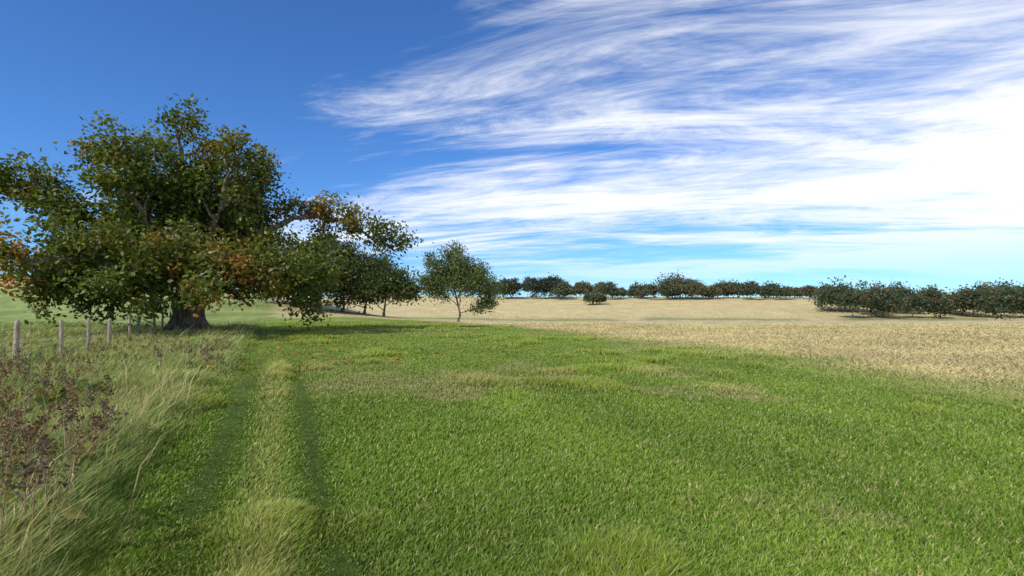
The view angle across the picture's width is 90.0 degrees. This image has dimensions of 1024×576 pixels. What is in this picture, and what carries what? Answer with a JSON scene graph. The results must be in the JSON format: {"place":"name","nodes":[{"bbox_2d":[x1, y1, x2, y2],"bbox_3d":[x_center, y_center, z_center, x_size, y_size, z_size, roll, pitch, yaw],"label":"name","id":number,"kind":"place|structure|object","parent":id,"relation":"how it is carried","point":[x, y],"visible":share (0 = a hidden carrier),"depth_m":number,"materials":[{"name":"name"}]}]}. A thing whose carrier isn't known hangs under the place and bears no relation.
{"place":"outdoors","nodes":[
{"label":"outdoors","id":0,"kind":"place"},
{"bbox_2d":[0,319,1023,575],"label":"grass","id":1,"kind":"structure","parent":0,"point":[266,527],"depth_m":5.56,"materials":[{"name":"green plant"}]},
{"bbox_2d":[0,276,1023,575],"bbox_3d":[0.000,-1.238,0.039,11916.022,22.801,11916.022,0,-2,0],"label":"ground","id":2,"kind":"structure","parent":0,"point":[698,310],"depth_m":58.74,"materials":[{"name":"green soil"}]},
{"bbox_2d":[0,312,170,365],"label":"fence","id":3,"kind":"object","parent":2,"relation":"on","point":[16,335],"visible":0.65,"depth_m":15.16,"materials":[{"name":"grey wood"}]},
{"bbox_2d":[0,323,239,544],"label":"rough margin weeds","id":4,"kind":"object","parent":2,"relation":"on","point":[41,445],"visible":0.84,"depth_m":4.83,"materials":[{"name":"brown"}]},
{"bbox_2d":[0,93,423,331],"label":"oak tree","id":5,"kind":"object","parent":2,"relation":"on","point":[186,251],"visible":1,"depth_m":25.64,"materials":[{"name":"green plant"}]},
{"bbox_2d":[250,287,282,303],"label":"clump tree","id":6,"kind":"object","parent":2,"relation":"on","point":[276,301],"depth_m":86.80,"materials":[{"name":"green plant"}]},
{"bbox_2d":[292,233,367,309],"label":"clump tree","id":7,"kind":"object","parent":2,"relation":"on","point":[344,274],"visible":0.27,"depth_m":73.44,"materials":[{"name":"green plant"}]},
{"bbox_2d":[300,230,385,311],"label":"clump tree","id":8,"kind":"object","parent":2,"relation":"on","point":[356,264],"visible":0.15,"depth_m":76.18,"materials":[{"name":"green plant"}]},
{"bbox_2d":[326,247,392,313],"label":"clump tree","id":9,"kind":"object","parent":2,"relation":"on","point":[340,302],"visible":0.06,"depth_m":80.56,"materials":[{"name":"green plant"}]},
{"bbox_2d":[340,245,430,316],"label":"clump tree","id":10,"kind":"object","parent":2,"relation":"on","point":[383,282],"visible":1,"depth_m":73.67,"materials":[{"name":"green plant"}]},
{"bbox_2d":[243,327,628,365],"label":"fallen leaves","id":11,"kind":"object","parent":2,"relation":"on","point":[398,359],"visible":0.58,"depth_m":18.05,"materials":[{"name":"plant"}]},
{"bbox_2d":[413,240,507,321],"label":"ash tree","id":12,"kind":"object","parent":2,"relation":"on","point":[461,271],"visible":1,"depth_m":95.76,"materials":[{"name":"green plant"}]},
{"bbox_2d":[496,277,515,298],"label":"tree","id":13,"kind":"object","parent":2,"relation":"on","point":[505,289],"visible":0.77,"depth_m":392.28,"materials":[{"name":"green plant"}]},
{"bbox_2d":[502,290,513,297],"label":"tree","id":14,"kind":"object","parent":2,"relation":"on","point":[509,293],"visible":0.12,"depth_m":407.27,"materials":[{"name":"green plant"}]},
{"bbox_2d":[507,277,518,295],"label":"tree","id":15,"kind":"object","parent":2,"relation":"on","point":[513,280],"visible":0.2,"depth_m":410.62,"materials":[{"name":"green plant"}]},
{"bbox_2d":[512,278,521,298],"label":"tree","id":16,"kind":"object","parent":2,"relation":"on","point":[517,286],"visible":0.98,"depth_m":393.53,"materials":[{"name":"green plant"}]},
{"bbox_2d":[521,278,534,297],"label":"tree","id":17,"kind":"object","parent":2,"relation":"on","point":[524,287],"visible":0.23,"depth_m":413.31,"materials":[{"name":"green plant"}]},
{"bbox_2d":[521,276,540,296],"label":"tree","id":18,"kind":"object","parent":2,"relation":"on","point":[528,278],"visible":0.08,"depth_m":435.16,"materials":[{"name":"green plant"}]},
{"bbox_2d":[524,277,541,298],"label":"tree","id":19,"kind":"object","parent":2,"relation":"on","point":[533,284],"visible":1,"depth_m":390.40,"materials":[{"name":"green plant"}]},
{"bbox_2d":[536,277,551,298],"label":"tree","id":20,"kind":"object","parent":2,"relation":"on","point":[543,284],"visible":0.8,"depth_m":396.81,"materials":[{"name":"green plant"}]},
{"bbox_2d":[542,275,558,297],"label":"tree","id":21,"kind":"object","parent":2,"relation":"on","point":[550,283],"visible":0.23,"depth_m":399.12,"materials":[{"name":"green plant"}]},
{"bbox_2d":[548,275,563,298],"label":"tree","id":22,"kind":"object","parent":2,"relation":"on","point":[556,281],"visible":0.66,"depth_m":394.45,"materials":[{"name":"green plant"}]},
{"bbox_2d":[549,279,574,297],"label":"tree","id":23,"kind":"object","parent":2,"relation":"on","point":[564,290],"visible":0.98,"depth_m":386.78,"materials":[{"name":"green plant"}]},
{"bbox_2d":[572,287,581,295],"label":"tree","id":24,"kind":"object","parent":2,"relation":"on","point":[578,290],"visible":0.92,"depth_m":424.77,"materials":[{"name":"green plant"}]},
{"bbox_2d":[575,280,592,293],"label":"tree","id":25,"kind":"object","parent":2,"relation":"on","point":[585,287],"visible":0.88,"depth_m":427.56,"materials":[{"name":"green plant"}]},
{"bbox_2d":[581,291,599,304],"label":"tree","id":26,"kind":"object","parent":2,"relation":"on","point":[589,297],"visible":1,"depth_m":332.46,"materials":[{"name":"green plant"}]},
{"bbox_2d":[595,292,607,304],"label":"tree","id":27,"kind":"object","parent":2,"relation":"on","point":[601,296],"visible":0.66,"depth_m":335.71,"materials":[{"name":"green plant"}]},
{"bbox_2d":[592,281,622,298],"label":"tree","id":28,"kind":"object","parent":2,"relation":"on","point":[609,289],"visible":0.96,"depth_m":386.00,"materials":[{"name":"green plant"}]},
{"bbox_2d":[610,288,621,296],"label":"tree","id":29,"kind":"object","parent":2,"relation":"on","point":[618,294],"visible":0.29,"depth_m":394.06,"materials":[{"name":"green plant"}]},
{"bbox_2d":[616,287,628,298],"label":"tree","id":30,"kind":"object","parent":2,"relation":"on","point":[623,294],"visible":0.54,"depth_m":399.72,"materials":[{"name":"green plant"}]},
{"bbox_2d":[625,288,635,297],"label":"tree","id":31,"kind":"object","parent":2,"relation":"on","point":[630,292],"visible":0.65,"depth_m":417.51,"materials":[{"name":"green plant"}]},
{"bbox_2d":[627,280,639,296],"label":"tree","id":32,"kind":"object","parent":2,"relation":"on","point":[632,286],"visible":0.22,"depth_m":435.51,"materials":[{"name":"green plant"}]},
{"bbox_2d":[633,290,646,297],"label":"tree","id":33,"kind":"object","parent":2,"relation":"on","point":[640,293],"visible":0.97,"depth_m":402.80,"materials":[{"name":"green plant"}]},
{"bbox_2d":[632,282,649,297],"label":"tree","id":34,"kind":"object","parent":2,"relation":"on","point":[642,287],"visible":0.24,"depth_m":412.88,"materials":[{"name":"green plant"}]},
{"bbox_2d":[642,283,658,299],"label":"tree","id":35,"kind":"object","parent":2,"relation":"on","point":[651,290],"visible":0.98,"depth_m":383.99,"materials":[{"name":"green plant"}]},
{"bbox_2d":[651,272,691,298],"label":"tree","id":36,"kind":"object","parent":2,"relation":"on","point":[663,286],"visible":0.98,"depth_m":384.57,"materials":[{"name":"green plant"}]},
{"bbox_2d":[658,270,687,298],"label":"tree","id":37,"kind":"object","parent":2,"relation":"on","point":[680,279],"visible":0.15,"depth_m":408.94,"materials":[{"name":"green plant"}]},
{"bbox_2d":[468,315,892,319],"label":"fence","id":38,"kind":"object","parent":2,"relation":"on","point":[510,318],"visible":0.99,"depth_m":247.80,"materials":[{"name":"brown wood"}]},
{"bbox_2d":[680,278,700,298],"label":"tree","id":39,"kind":"object","parent":2,"relation":"on","point":[693,280],"visible":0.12,"depth_m":403.10,"materials":[{"name":"green plant"}]},
{"bbox_2d":[682,280,708,299],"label":"tree","id":40,"kind":"object","parent":2,"relation":"on","point":[693,288],"visible":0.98,"depth_m":387.13,"materials":[{"name":"green plant"}]},
{"bbox_2d":[703,284,721,298],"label":"tree","id":41,"kind":"object","parent":2,"relation":"on","point":[714,292],"visible":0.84,"depth_m":392.94,"materials":[{"name":"green plant"}]},
{"bbox_2d":[711,278,738,296],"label":"tree","id":42,"kind":"object","parent":2,"relation":"on","point":[726,288],"visible":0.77,"depth_m":403.87,"materials":[{"name":"green plant"}]},
{"bbox_2d":[731,280,742,296],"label":"tree","id":43,"kind":"object","parent":2,"relation":"on","point":[736,284],"visible":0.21,"depth_m":421.08,"materials":[{"name":"green plant"}]},
{"bbox_2d":[736,279,764,299],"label":"tree","id":44,"kind":"object","parent":2,"relation":"on","point":[748,288],"visible":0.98,"depth_m":385.30,"materials":[{"name":"green plant"}]},
{"bbox_2d":[759,286,771,298],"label":"tree","id":45,"kind":"object","parent":2,"relation":"on","point":[768,292],"visible":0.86,"depth_m":396.41,"materials":[{"name":"green plant"}]},
{"bbox_2d":[760,280,776,295],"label":"tree","id":46,"kind":"object","parent":2,"relation":"on","point":[769,285],"visible":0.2,"depth_m":413.95,"materials":[{"name":"green plant"}]},
{"bbox_2d":[768,283,790,298],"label":"tree","id":47,"kind":"object","parent":2,"relation":"on","point":[779,291],"visible":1,"depth_m":389.87,"materials":[{"name":"green plant"}]},
{"bbox_2d":[782,286,795,298],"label":"tree","id":48,"kind":"object","parent":2,"relation":"on","point":[791,292],"visible":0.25,"depth_m":397.55,"materials":[{"name":"green plant"}]},
{"bbox_2d":[792,287,801,297],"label":"tree","id":49,"kind":"object","parent":2,"relation":"on","point":[797,290],"visible":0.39,"depth_m":413.05,"materials":[{"name":"green plant"}]},
{"bbox_2d":[796,285,818,296],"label":"tree","id":50,"kind":"object","parent":2,"relation":"on","point":[808,290],"visible":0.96,"depth_m":399.03,"materials":[{"name":"green plant"}]},
{"bbox_2d":[814,291,842,309],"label":"tree","id":51,"kind":"object","parent":2,"relation":"on","point":[826,302],"visible":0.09,"depth_m":296.97,"materials":[{"name":"green plant"}]},
{"bbox_2d":[808,275,861,311],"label":"tree","id":52,"kind":"object","parent":2,"relation":"on","point":[828,294],"visible":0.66,"depth_m":283.93,"materials":[{"name":"green plant"}]},
{"bbox_2d":[833,283,878,318],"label":"tree","id":53,"kind":"object","parent":2,"relation":"on","point":[849,299],"visible":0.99,"depth_m":248.87,"materials":[{"name":"green plant"}]},
{"bbox_2d":[842,279,895,312],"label":"tree","id":54,"kind":"object","parent":2,"relation":"on","point":[864,284],"visible":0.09,"depth_m":284.54,"materials":[{"name":"green plant"}]},
{"bbox_2d":[859,280,891,315],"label":"tree","id":55,"kind":"object","parent":2,"relation":"on","point":[875,286],"visible":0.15,"depth_m":265.26,"materials":[{"name":"green plant"}]},
{"bbox_2d":[864,300,898,317],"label":"tree","id":56,"kind":"object","parent":2,"relation":"on","point":[874,307],"visible":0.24,"depth_m":255.72,"materials":[{"name":"green plant"}]},
{"bbox_2d":[864,284,911,318],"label":"tree","id":57,"kind":"object","parent":2,"relation":"on","point":[886,299],"visible":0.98,"depth_m":246.94,"materials":[{"name":"green plant"}]},
{"bbox_2d":[870,278,917,289],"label":"tree","id":58,"kind":"object","parent":2,"relation":"on","point":[895,286],"visible":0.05,"depth_m":305.99,"materials":[{"name":"green plant"}]},
{"bbox_2d":[889,278,922,311],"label":"tree","id":59,"kind":"object","parent":2,"relation":"on","point":[897,284],"visible":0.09,"depth_m":289.47,"materials":[{"name":"green plant"}]},
{"bbox_2d":[889,285,931,313],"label":"tree","id":60,"kind":"object","parent":2,"relation":"on","point":[904,291],"visible":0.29,"depth_m":272.67,"materials":[{"name":"green plant"}]},
{"bbox_2d":[893,292,934,317],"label":"tree","id":61,"kind":"object","parent":2,"relation":"on","point":[918,303],"visible":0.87,"depth_m":252.17,"materials":[{"name":"green plant"}]},
{"bbox_2d":[913,285,952,301],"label":"tree","id":62,"kind":"object","parent":2,"relation":"on","point":[929,293],"visible":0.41,"depth_m":284.08,"materials":[{"name":"green plant"}]},
{"bbox_2d":[925,284,944,294],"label":"tree","id":63,"kind":"object","parent":2,"relation":"on","point":[935,288],"visible":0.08,"depth_m":335.78,"materials":[{"name":"green plant"}]},
{"bbox_2d":[924,294,961,318],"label":"tree","id":64,"kind":"object","parent":2,"relation":"on","point":[942,305],"visible":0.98,"depth_m":249.70,"materials":[{"name":"green plant"}]},
{"bbox_2d":[935,287,973,313],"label":"tree","id":65,"kind":"object","parent":2,"relation":"on","point":[945,295],"visible":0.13,"depth_m":275.20,"materials":[{"name":"green plant"}]},
{"bbox_2d":[944,281,995,316],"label":"tree","id":66,"kind":"object","parent":2,"relation":"on","point":[955,298],"visible":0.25,"depth_m":262.95,"materials":[{"name":"green plant"}]},
{"bbox_2d":[950,281,1003,316],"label":"tree","id":67,"kind":"object","parent":2,"relation":"on","point":[977,298],"visible":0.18,"depth_m":259.32,"materials":[{"name":"green plant"}]},
{"bbox_2d":[952,285,1005,317],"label":"tree","id":68,"kind":"object","parent":2,"relation":"on","point":[970,301],"visible":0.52,"depth_m":254.56,"materials":[{"name":"green plant"}]},
{"bbox_2d":[973,283,1023,320],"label":"tree","id":69,"kind":"object","parent":2,"relation":"on","point":[995,300],"visible":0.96,"depth_m":213.55,"materials":[{"name":"green plant"}]},
{"bbox_2d":[987,278,1011,288],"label":"tree","id":70,"kind":"object","parent":2,"relation":"on","point":[997,284],"visible":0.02,"depth_m":289.61,"materials":[{"name":"green plant"}]},
{"bbox_2d":[991,279,1018,293],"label":"tree","id":71,"kind":"object","parent":2,"relation":"on","point":[1003,283],"visible":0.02,"depth_m":282.06,"materials":[{"name":"green plant"}]},
{"bbox_2d":[1001,282,1023,317],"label":"tree","id":72,"kind":"object","parent":2,"relation":"on","point":[1015,286],"visible":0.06,"depth_m":253.77,"materials":[{"name":"green plant"}]},
{"bbox_2d":[1002,286,1023,318],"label":"tree","id":73,"kind":"object","parent":2,"relation":"on","point":[1018,304],"visible":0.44,"depth_m":212.72,"materials":[{"name":"green plant"}]},
{"bbox_2d":[0,0,1023,297],"label":"sky","id":74,"kind":"structure","parent":0,"point":[792,143],"materials":[{"name":"blue"}]}
]}

